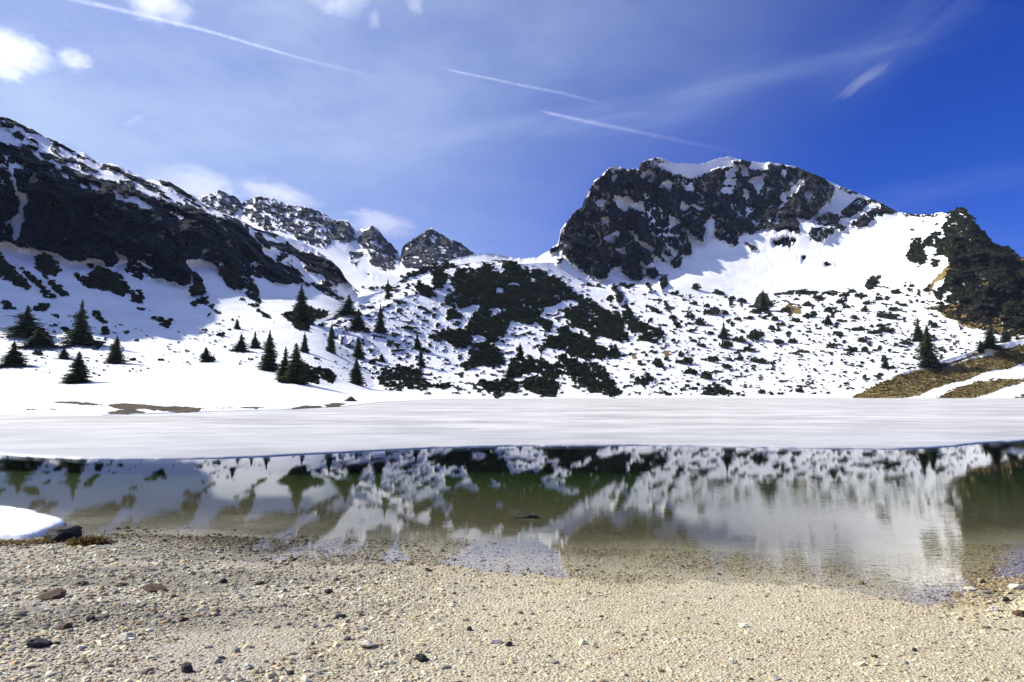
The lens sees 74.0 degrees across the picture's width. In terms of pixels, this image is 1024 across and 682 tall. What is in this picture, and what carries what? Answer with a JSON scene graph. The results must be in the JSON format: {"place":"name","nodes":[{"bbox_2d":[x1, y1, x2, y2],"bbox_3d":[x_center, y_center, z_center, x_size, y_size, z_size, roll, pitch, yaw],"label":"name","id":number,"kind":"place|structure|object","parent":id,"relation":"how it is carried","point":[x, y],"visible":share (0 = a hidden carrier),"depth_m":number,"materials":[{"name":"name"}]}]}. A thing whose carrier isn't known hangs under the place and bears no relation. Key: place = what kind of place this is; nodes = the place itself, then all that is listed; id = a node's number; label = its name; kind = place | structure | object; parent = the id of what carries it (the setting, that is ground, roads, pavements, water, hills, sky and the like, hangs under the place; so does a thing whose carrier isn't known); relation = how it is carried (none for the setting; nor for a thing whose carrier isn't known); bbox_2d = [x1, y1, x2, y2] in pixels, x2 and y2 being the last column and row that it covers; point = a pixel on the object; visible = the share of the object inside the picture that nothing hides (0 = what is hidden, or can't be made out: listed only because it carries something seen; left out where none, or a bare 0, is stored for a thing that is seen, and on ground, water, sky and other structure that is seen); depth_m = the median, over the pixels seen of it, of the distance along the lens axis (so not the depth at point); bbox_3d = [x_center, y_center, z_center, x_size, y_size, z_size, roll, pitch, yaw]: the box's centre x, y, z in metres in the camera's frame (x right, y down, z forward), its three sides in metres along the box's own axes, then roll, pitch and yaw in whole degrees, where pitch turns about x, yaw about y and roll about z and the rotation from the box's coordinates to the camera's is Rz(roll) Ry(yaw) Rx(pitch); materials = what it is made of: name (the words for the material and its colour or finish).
{"place":"outdoors","nodes":[
{"label":"outdoors","id":0,"kind":"place"},
{"bbox_2d":[0,117,438,415],"bbox_3d":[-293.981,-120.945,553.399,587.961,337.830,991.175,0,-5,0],"label":"mountain","id":1,"kind":"structure","parent":0,"point":[165,246],"depth_m":440.20,"materials":[{"name":"snow"}]},
{"bbox_2d":[0,300,16,309],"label":"pine thicket","id":2,"kind":"object","parent":1,"relation":"on","point":[6,303],"visible":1,"depth_m":358.68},
{"bbox_2d":[0,252,31,289],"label":"pine thicket","id":3,"kind":"object","parent":1,"relation":"on","point":[6,269],"visible":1,"depth_m":401.70,"materials":[{"name":"plant"}]},
{"bbox_2d":[0,341,33,367],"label":"spruce tree","id":4,"kind":"object","parent":1,"relation":"on","point":[12,358],"visible":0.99,"depth_m":241.41,"materials":[{"name":"green plant"}]},
{"bbox_2d":[0,305,55,337],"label":"spruce tree","id":5,"kind":"object","parent":1,"relation":"on","point":[28,325],"visible":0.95,"depth_m":313.19,"materials":[{"name":"green plant"}]},
{"bbox_2d":[19,267,56,297],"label":"pine thicket","id":6,"kind":"object","parent":1,"relation":"on","point":[40,285],"visible":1,"depth_m":400.19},
{"bbox_2d":[9,328,69,347],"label":"spruce tree","id":7,"kind":"object","parent":1,"relation":"on","point":[39,339],"visible":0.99,"depth_m":293.77,"materials":[{"name":"green plant"}]},
{"bbox_2d":[25,329,56,347],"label":"pine thicket","id":8,"kind":"object","parent":1,"relation":"on","point":[28,336],"visible":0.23,"depth_m":309.30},
{"bbox_2d":[33,303,49,310],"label":"pine thicket","id":9,"kind":"object","parent":1,"relation":"on","point":[42,306],"visible":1,"depth_m":367.83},
{"bbox_2d":[34,252,61,274],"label":"pine thicket","id":10,"kind":"object","parent":1,"relation":"on","point":[48,263],"visible":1,"depth_m":433.78,"materials":[{"name":"plant"}]},
{"bbox_2d":[44,277,68,294],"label":"pine thicket","id":11,"kind":"object","parent":1,"relation":"on","point":[58,289],"visible":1,"depth_m":403.00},
{"bbox_2d":[56,345,72,358],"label":"spruce tree","id":12,"kind":"object","parent":1,"relation":"on","point":[64,354],"visible":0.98,"depth_m":269.77,"materials":[{"name":"green plant"}]},
{"bbox_2d":[58,351,94,383],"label":"spruce tree","id":13,"kind":"object","parent":1,"relation":"on","point":[79,374],"visible":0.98,"depth_m":197.72,"materials":[{"name":"green plant"}]},
{"bbox_2d":[61,326,105,347],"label":"pine thicket","id":14,"kind":"object","parent":1,"relation":"on","point":[66,328],"visible":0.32,"depth_m":320.70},
{"bbox_2d":[58,300,108,348],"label":"spruce tree","id":15,"kind":"object","parent":1,"relation":"on","point":[81,333],"visible":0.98,"depth_m":308.32,"materials":[{"name":"green plant"}]},
{"bbox_2d":[92,310,107,322],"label":"pine thicket","id":16,"kind":"object","parent":1,"relation":"on","point":[98,312],"visible":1,"depth_m":368.70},
{"bbox_2d":[73,265,128,293],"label":"pine thicket","id":17,"kind":"object","parent":1,"relation":"on","point":[113,285],"visible":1,"depth_m":435.70,"materials":[{"name":"plant"}]},
{"bbox_2d":[100,326,108,334],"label":"pine thicket","id":18,"kind":"object","parent":1,"relation":"on","point":[104,331],"visible":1,"depth_m":341.23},
{"bbox_2d":[102,335,129,363],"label":"spruce tree","id":19,"kind":"object","parent":1,"relation":"on","point":[116,356],"visible":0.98,"depth_m":262.77,"materials":[{"name":"green plant"}]},
{"bbox_2d":[129,289,144,302],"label":"pine thicket","id":20,"kind":"object","parent":1,"relation":"on","point":[138,298],"visible":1,"depth_m":430.11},
{"bbox_2d":[150,316,173,324],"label":"pine thicket","id":21,"kind":"object","parent":1,"relation":"on","point":[159,318],"visible":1,"depth_m":390.16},
{"bbox_2d":[188,285,206,295],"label":"pine thicket","id":22,"kind":"object","parent":1,"relation":"on","point":[194,287],"visible":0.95,"depth_m":465.89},
{"bbox_2d":[191,296,208,305],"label":"pine thicket","id":23,"kind":"object","parent":1,"relation":"on","point":[197,300],"visible":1,"depth_m":454.12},
{"bbox_2d":[199,347,216,361],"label":"spruce tree","id":24,"kind":"object","parent":1,"relation":"on","point":[205,356],"visible":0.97,"depth_m":276.23,"materials":[{"name":"green plant"}]},
{"bbox_2d":[218,265,242,288],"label":"pine thicket","id":25,"kind":"object","parent":1,"relation":"on","point":[234,282],"visible":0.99,"depth_m":538.85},
{"bbox_2d":[228,333,253,351],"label":"spruce tree","id":26,"kind":"object","parent":1,"relation":"on","point":[240,346],"visible":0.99,"depth_m":322.41,"materials":[{"name":"green plant"}]},
{"bbox_2d":[244,278,261,301],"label":"pine thicket","id":27,"kind":"object","parent":1,"relation":"on","point":[253,288],"visible":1,"depth_m":523.02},
{"bbox_2d":[248,331,262,347],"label":"spruce tree","id":28,"kind":"object","parent":1,"relation":"on","point":[254,343],"visible":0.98,"depth_m":337.95,"materials":[{"name":"green plant"}]},
{"bbox_2d":[248,303,269,315],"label":"pine thicket","id":29,"kind":"object","parent":1,"relation":"on","point":[256,305],"visible":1,"depth_m":469.36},
{"bbox_2d":[255,330,279,371],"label":"spruce tree","id":30,"kind":"object","parent":1,"relation":"on","point":[267,362],"visible":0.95,"depth_m":255.52,"materials":[{"name":"green plant"}]},
{"bbox_2d":[273,346,288,379],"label":"spruce tree","id":31,"kind":"object","parent":1,"relation":"on","point":[282,370],"visible":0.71,"depth_m":231.42,"materials":[{"name":"green plant"}]},
{"bbox_2d":[277,343,310,384],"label":"spruce tree","id":32,"kind":"object","parent":1,"relation":"on","point":[296,371],"visible":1,"depth_m":227.81,"materials":[{"name":"green plant"}]},
{"bbox_2d":[277,363,320,383],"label":"pine thicket","id":33,"kind":"object","parent":1,"relation":"on","point":[311,372],"visible":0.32,"depth_m":263.70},
{"bbox_2d":[289,284,314,322],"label":"spruce tree","id":34,"kind":"object","parent":1,"relation":"on","point":[301,312],"visible":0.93,"depth_m":436.01,"materials":[{"name":"green plant"}]},
{"bbox_2d":[281,306,327,330],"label":"pine thicket","id":35,"kind":"object","parent":1,"relation":"on","point":[317,315],"visible":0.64,"depth_m":455.42,"materials":[{"name":"plant"}]},
{"bbox_2d":[299,332,310,353],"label":"spruce tree","id":36,"kind":"object","parent":1,"relation":"on","point":[304,348],"visible":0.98,"depth_m":347.05,"materials":[{"name":"green plant"}]},
{"bbox_2d":[313,365,336,381],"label":"pine thicket","id":37,"kind":"object","parent":1,"relation":"on","point":[328,372],"visible":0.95,"depth_m":284.75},
{"bbox_2d":[326,322,337,353],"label":"spruce tree","id":38,"kind":"object","parent":1,"relation":"on","point":[331,347],"visible":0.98,"depth_m":372.61,"materials":[{"name":"green plant"}]},
{"bbox_2d":[347,357,365,386],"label":"spruce tree","id":39,"kind":"object","parent":1,"relation":"on","point":[356,376],"visible":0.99,"depth_m":287.97,"materials":[{"name":"green plant"}]},
{"bbox_2d":[190,190,474,295],"bbox_3d":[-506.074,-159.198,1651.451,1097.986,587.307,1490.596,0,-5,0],"label":"mountain","id":40,"kind":"structure","parent":0,"point":[366,258],"depth_m":1804.25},
{"bbox_2d":[0,484,1023,681],"bbox_3d":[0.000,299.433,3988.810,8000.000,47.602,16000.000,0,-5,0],"label":"ground","id":41,"kind":"structure","parent":0,"point":[832,529],"depth_m":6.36,"materials":[{"name":"gravel"}]},
{"bbox_2d":[0,538,42,546],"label":"grass tuft","id":42,"kind":"object","parent":41,"relation":"on","point":[11,540],"visible":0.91,"depth_m":7.69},
{"bbox_2d":[0,506,64,539],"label":"snow patch","id":43,"kind":"object","parent":41,"relation":"on","point":[19,523],"visible":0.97,"depth_m":8.57,"materials":[{"name":"snow"}]},
{"bbox_2d":[27,637,51,647],"bbox_3d":[-3.012,1.936,4.339,0.130,0.082,0.097,2,-5,-19],"label":"stone","id":44,"kind":"object","parent":41,"relation":"on","point":[37,642],"visible":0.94,"depth_m":4.30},
{"bbox_2d":[28,537,61,543],"bbox_3d":[-5.406,2.306,7.836,0.481,0.090,0.357,0,-5,0],"label":"grass tuft","id":45,"kind":"object","parent":41,"relation":"on","point":[46,540],"visible":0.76,"depth_m":7.80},
{"bbox_2d":[38,588,66,599],"bbox_3d":[-3.667,2.026,5.426,0.206,0.076,0.196,3,15,-5],"label":"stone","id":46,"kind":"object","parent":41,"relation":"on","point":[56,593],"visible":0.84,"depth_m":5.38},
{"bbox_2d":[44,525,82,540],"bbox_3d":[-5.277,2.288,7.986,0.426,0.228,0.365,0,-5,0],"label":"boulder","id":47,"kind":"object","parent":41,"relation":"on","point":[62,532],"visible":0.75,"depth_m":7.91,"materials":[{"name":"stone"}]},
{"bbox_2d":[59,623,72,629],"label":"stone","id":48,"kind":"object","parent":41,"relation":"on","point":[64,626],"visible":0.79,"depth_m":4.68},
{"bbox_2d":[62,533,115,546],"bbox_3d":[-4.794,2.271,7.718,0.610,0.161,0.480,0,-5,0],"label":"grass tuft","id":49,"kind":"object","parent":41,"relation":"on","point":[88,540],"visible":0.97,"depth_m":7.66,"materials":[{"name":"plant"}]},
{"bbox_2d":[118,632,133,638],"bbox_3d":[-2.580,1.966,4.534,0.091,0.042,0.069,-1,-5,11],"label":"stone","id":50,"kind":"object","parent":41,"relation":"on","point":[126,635],"visible":0.98,"depth_m":4.52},
{"bbox_2d":[144,584,166,592],"bbox_3d":[-2.991,2.089,5.727,0.177,0.077,0.144,-3,-6,38],"label":"stone","id":51,"kind":"object","parent":41,"relation":"on","point":[149,588],"visible":0.86,"depth_m":5.69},
{"bbox_2d":[181,662,192,672],"bbox_3d":[-1.885,1.899,3.938,0.068,0.073,0.068,-2,-20,-17],"label":"stone","id":52,"kind":"object","parent":41,"relation":"on","point":[186,667],"visible":0.91,"depth_m":3.92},
{"bbox_2d":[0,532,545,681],"bbox_3d":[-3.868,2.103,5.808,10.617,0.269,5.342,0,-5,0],"label":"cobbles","id":53,"kind":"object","parent":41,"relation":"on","point":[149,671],"visible":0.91,"depth_m":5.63,"materials":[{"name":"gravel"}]},
{"bbox_2d":[357,640,377,646],"bbox_3d":[-0.925,1.956,4.385,0.156,0.045,0.122,17,-22,-18],"label":"stone","id":54,"kind":"object","parent":41,"relation":"on","point":[366,643],"visible":0.98,"depth_m":4.36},
{"bbox_2d":[415,653,428,661],"bbox_3d":[-0.550,1.925,4.124,0.083,0.044,0.075,19,-6,-26],"label":"stone","id":55,"kind":"object","parent":41,"relation":"on","point":[421,657],"visible":1,"depth_m":4.11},
{"bbox_2d":[490,638,502,643],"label":"stone","id":56,"kind":"object","parent":41,"relation":"on","point":[496,641],"visible":0.99,"depth_m":4.44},
{"bbox_2d":[986,606,998,611],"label":"stone","id":57,"kind":"object","parent":41,"relation":"on","point":[992,609],"visible":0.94,"depth_m":5.29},
{"bbox_2d":[1007,583,1023,589],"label":"stone","id":58,"kind":"object","parent":41,"relation":"on","point":[1011,586],"visible":0.82,"depth_m":5.92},
{"bbox_2d":[1011,610,1023,616],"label":"stone","id":59,"kind":"object","parent":41,"relation":"on","point":[1019,613],"visible":0.94,"depth_m":5.18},
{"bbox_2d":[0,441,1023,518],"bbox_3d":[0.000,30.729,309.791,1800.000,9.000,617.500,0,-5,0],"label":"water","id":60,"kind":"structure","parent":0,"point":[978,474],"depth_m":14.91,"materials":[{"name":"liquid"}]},
{"bbox_2d":[0,398,1023,458],"bbox_3d":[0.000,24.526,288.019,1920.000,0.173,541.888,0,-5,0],"label":"ice","id":61,"kind":"structure","parent":60,"relation":"on","point":[864,423],"depth_m":35.49,"materials":[{"name":"ice"}]},
{"bbox_2d":[514,514,539,518],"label":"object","id":62,"kind":"object","parent":60,"relation":"on","point":[529,516],"visible":1,"depth_m":9.48,"materials":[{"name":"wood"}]},
{"bbox_2d":[0,0,1023,257],"label":"sky","id":63,"kind":"structure","parent":0,"point":[485,125],"materials":[{"name":"blue"}]},
{"bbox_2d":[318,156,1023,398],"bbox_3d":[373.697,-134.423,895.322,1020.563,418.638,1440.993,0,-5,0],"label":"peak","id":64,"kind":"structure","parent":0,"point":[728,226],"depth_m":754.53,"materials":[{"name":"snow"}]},
{"bbox_2d":[328,294,362,315],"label":"spruce tree","id":65,"kind":"object","parent":64,"relation":"on","point":[348,305],"visible":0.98,"depth_m":475.57,"materials":[{"name":"green plant"}]},
{"bbox_2d":[345,308,371,329],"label":"spruce tree","id":66,"kind":"object","parent":64,"relation":"on","point":[357,322],"visible":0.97,"depth_m":442.87,"materials":[{"name":"green plant"}]},
{"bbox_2d":[350,336,367,358],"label":"spruce tree","id":67,"kind":"object","parent":64,"relation":"on","point":[357,351],"visible":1,"depth_m":393.99,"materials":[{"name":"green plant"}]},
{"bbox_2d":[372,304,386,333],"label":"spruce tree","id":68,"kind":"object","parent":64,"relation":"on","point":[380,328],"visible":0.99,"depth_m":449.63,"materials":[{"name":"green plant"}]},
{"bbox_2d":[384,278,389,299],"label":"spruce tree","id":69,"kind":"object","parent":64,"relation":"on","point":[387,296],"visible":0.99,"depth_m":533.23,"materials":[{"name":"green plant"}]},
{"bbox_2d":[376,365,434,390],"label":"pine thicket","id":70,"kind":"object","parent":64,"relation":"on","point":[409,382],"visible":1,"depth_m":347.11,"materials":[{"name":"plant"}]},
{"bbox_2d":[412,334,424,349],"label":"spruce tree","id":71,"kind":"object","parent":64,"relation":"on","point":[417,344],"visible":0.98,"depth_m":444.64,"materials":[{"name":"green plant"}]},
{"bbox_2d":[416,348,425,366],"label":"spruce tree","id":72,"kind":"object","parent":64,"relation":"on","point":[421,363],"visible":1,"depth_m":407.48,"materials":[{"name":"green plant"}]},
{"bbox_2d":[465,317,472,334],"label":"spruce tree","id":73,"kind":"object","parent":64,"relation":"on","point":[468,328],"visible":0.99,"depth_m":501.61,"materials":[{"name":"green plant"}]},
{"bbox_2d":[0,279,977,394],"bbox_3d":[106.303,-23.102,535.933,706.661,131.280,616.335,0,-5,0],"label":"scrub","id":74,"kind":"object","parent":64,"relation":"on","point":[690,337],"visible":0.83,"depth_m":502.49,"materials":[{"name":"plant"}]},
{"bbox_2d":[504,358,520,377],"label":"spruce tree","id":75,"kind":"object","parent":64,"relation":"on","point":[510,371],"visible":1,"depth_m":410.87,"materials":[{"name":"green plant"}]},
{"bbox_2d":[362,260,665,396],"bbox_3d":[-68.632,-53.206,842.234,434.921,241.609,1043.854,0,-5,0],"label":"mountain pine scrub","id":76,"kind":"object","parent":64,"relation":"on","point":[544,295],"visible":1,"depth_m":563.27,"materials":[{"name":"plant"}]},
{"bbox_2d":[515,344,524,359],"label":"spruce tree","id":77,"kind":"object","parent":64,"relation":"on","point":[520,351],"visible":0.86,"depth_m":467.56,"materials":[{"name":"green plant"}]},
{"bbox_2d":[675,357,693,363],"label":"dwarf pine","id":78,"kind":"object","parent":64,"relation":"on","point":[686,360],"visible":0.98,"depth_m":496.12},
{"bbox_2d":[685,368,697,373],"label":"dwarf pine","id":79,"kind":"object","parent":64,"relation":"on","point":[690,370],"visible":1,"depth_m":462.00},
{"bbox_2d":[691,282,700,289],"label":"dwarf pine","id":80,"kind":"object","parent":64,"relation":"on","point":[695,286],"visible":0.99,"depth_m":842.72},
{"bbox_2d":[694,317,707,325],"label":"dwarf pine","id":81,"kind":"object","parent":64,"relation":"on","point":[699,321],"visible":0.96,"depth_m":649.88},
{"bbox_2d":[700,371,712,378],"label":"dwarf pine","id":82,"kind":"object","parent":64,"relation":"on","point":[706,375],"visible":0.96,"depth_m":446.88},
{"bbox_2d":[702,306,720,314],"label":"dwarf pine","id":83,"kind":"object","parent":64,"relation":"on","point":[715,310],"visible":0.98,"depth_m":712.48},
{"bbox_2d":[704,355,718,361],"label":"dwarf pine","id":84,"kind":"object","parent":64,"relation":"on","point":[712,358],"visible":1,"depth_m":509.66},
{"bbox_2d":[701,384,744,396],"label":"pine thicket","id":85,"kind":"object","parent":64,"relation":"on","point":[723,391],"visible":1,"depth_m":396.59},
{"bbox_2d":[718,321,731,338],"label":"spruce tree","id":86,"kind":"object","parent":64,"relation":"on","point":[724,330],"visible":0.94,"depth_m":598.37,"materials":[{"name":"green plant"}]},
{"bbox_2d":[718,339,733,348],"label":"dwarf pine","id":87,"kind":"object","parent":64,"relation":"on","point":[727,344],"visible":0.99,"depth_m":563.56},
{"bbox_2d":[732,336,745,341],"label":"dwarf pine","id":88,"kind":"object","parent":64,"relation":"on","point":[739,339],"visible":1,"depth_m":588.91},
{"bbox_2d":[746,328,763,339],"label":"dwarf pine","id":89,"kind":"object","parent":64,"relation":"on","point":[754,334],"visible":0.94,"depth_m":599.00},
{"bbox_2d":[750,357,766,363],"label":"dwarf pine","id":90,"kind":"object","parent":64,"relation":"on","point":[760,360],"visible":0.97,"depth_m":516.70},
{"bbox_2d":[756,289,771,310],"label":"spruce tree","id":91,"kind":"object","parent":64,"relation":"on","point":[764,305],"visible":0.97,"depth_m":741.20,"materials":[{"name":"green plant"}]},
{"bbox_2d":[802,311,817,317],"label":"dwarf pine","id":92,"kind":"object","parent":64,"relation":"on","point":[814,314],"visible":0.95,"depth_m":688.52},
{"bbox_2d":[824,314,834,324],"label":"spruce tree","id":93,"kind":"object","parent":64,"relation":"on","point":[827,320],"visible":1,"depth_m":657.07,"materials":[{"name":"green plant"}]},
{"bbox_2d":[826,342,837,347],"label":"dwarf pine","id":94,"kind":"object","parent":64,"relation":"on","point":[832,345],"visible":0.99,"depth_m":572.42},
{"bbox_2d":[866,278,878,284],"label":"dwarf pine","id":95,"kind":"object","parent":64,"relation":"on","point":[872,281],"visible":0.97,"depth_m":822.66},
{"bbox_2d":[879,326,894,331],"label":"dwarf pine","id":96,"kind":"object","parent":64,"relation":"on","point":[886,329],"visible":0.94,"depth_m":615.00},
{"bbox_2d":[881,355,895,368],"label":"spruce tree","id":97,"kind":"object","parent":64,"relation":"on","point":[885,363],"visible":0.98,"depth_m":499.76,"materials":[{"name":"green plant"}]},
{"bbox_2d":[882,312,896,318],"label":"dwarf pine","id":98,"kind":"object","parent":64,"relation":"on","point":[889,315],"visible":1,"depth_m":661.65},
{"bbox_2d":[905,237,927,266],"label":"pine thicket","id":99,"kind":"object","parent":64,"relation":"on","point":[918,254],"visible":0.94,"depth_m":862.05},
{"bbox_2d":[909,317,924,341],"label":"spruce tree","id":100,"kind":"object","parent":64,"relation":"on","point":[918,334],"visible":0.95,"depth_m":584.82,"materials":[{"name":"green plant"}]},
{"bbox_2d":[906,207,1023,335],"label":"knoll scrub","id":101,"kind":"object","parent":64,"relation":"on","point":[965,262],"visible":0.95,"depth_m":711.32,"materials":[{"name":"plant"}]},
{"bbox_2d":[934,295,1005,331],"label":"dry grass","id":102,"kind":"structure","parent":64,"relation":"on","point":[979,321],"depth_m":626.82,"materials":[{"name":"plant"}]},
{"bbox_2d":[999,329,1011,342],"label":"spruce tree","id":103,"kind":"object","parent":64,"relation":"on","point":[1006,337],"visible":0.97,"depth_m":544.44,"materials":[{"name":"green plant"}]},
{"bbox_2d":[848,339,1023,397],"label":"hillside","id":104,"kind":"structure","parent":0,"point":[1012,373],"depth_m":388.80,"materials":[{"name":"brown plant"}]},
{"bbox_2d":[914,325,944,369],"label":"spruce tree","id":105,"kind":"object","parent":104,"relation":"on","point":[928,357],"visible":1,"depth_m":404.24,"materials":[{"name":"green plant"}]},
{"bbox_2d":[977,339,983,352],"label":"spruce tree","id":106,"kind":"object","parent":104,"relation":"on","point":[980,345],"visible":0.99,"depth_m":418.20,"materials":[{"name":"green plant"}]},
{"bbox_2d":[975,324,1019,351],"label":"spruce tree","id":107,"kind":"object","parent":104,"relation":"on","point":[991,341],"visible":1,"depth_m":419.00,"materials":[{"name":"green plant"}]},
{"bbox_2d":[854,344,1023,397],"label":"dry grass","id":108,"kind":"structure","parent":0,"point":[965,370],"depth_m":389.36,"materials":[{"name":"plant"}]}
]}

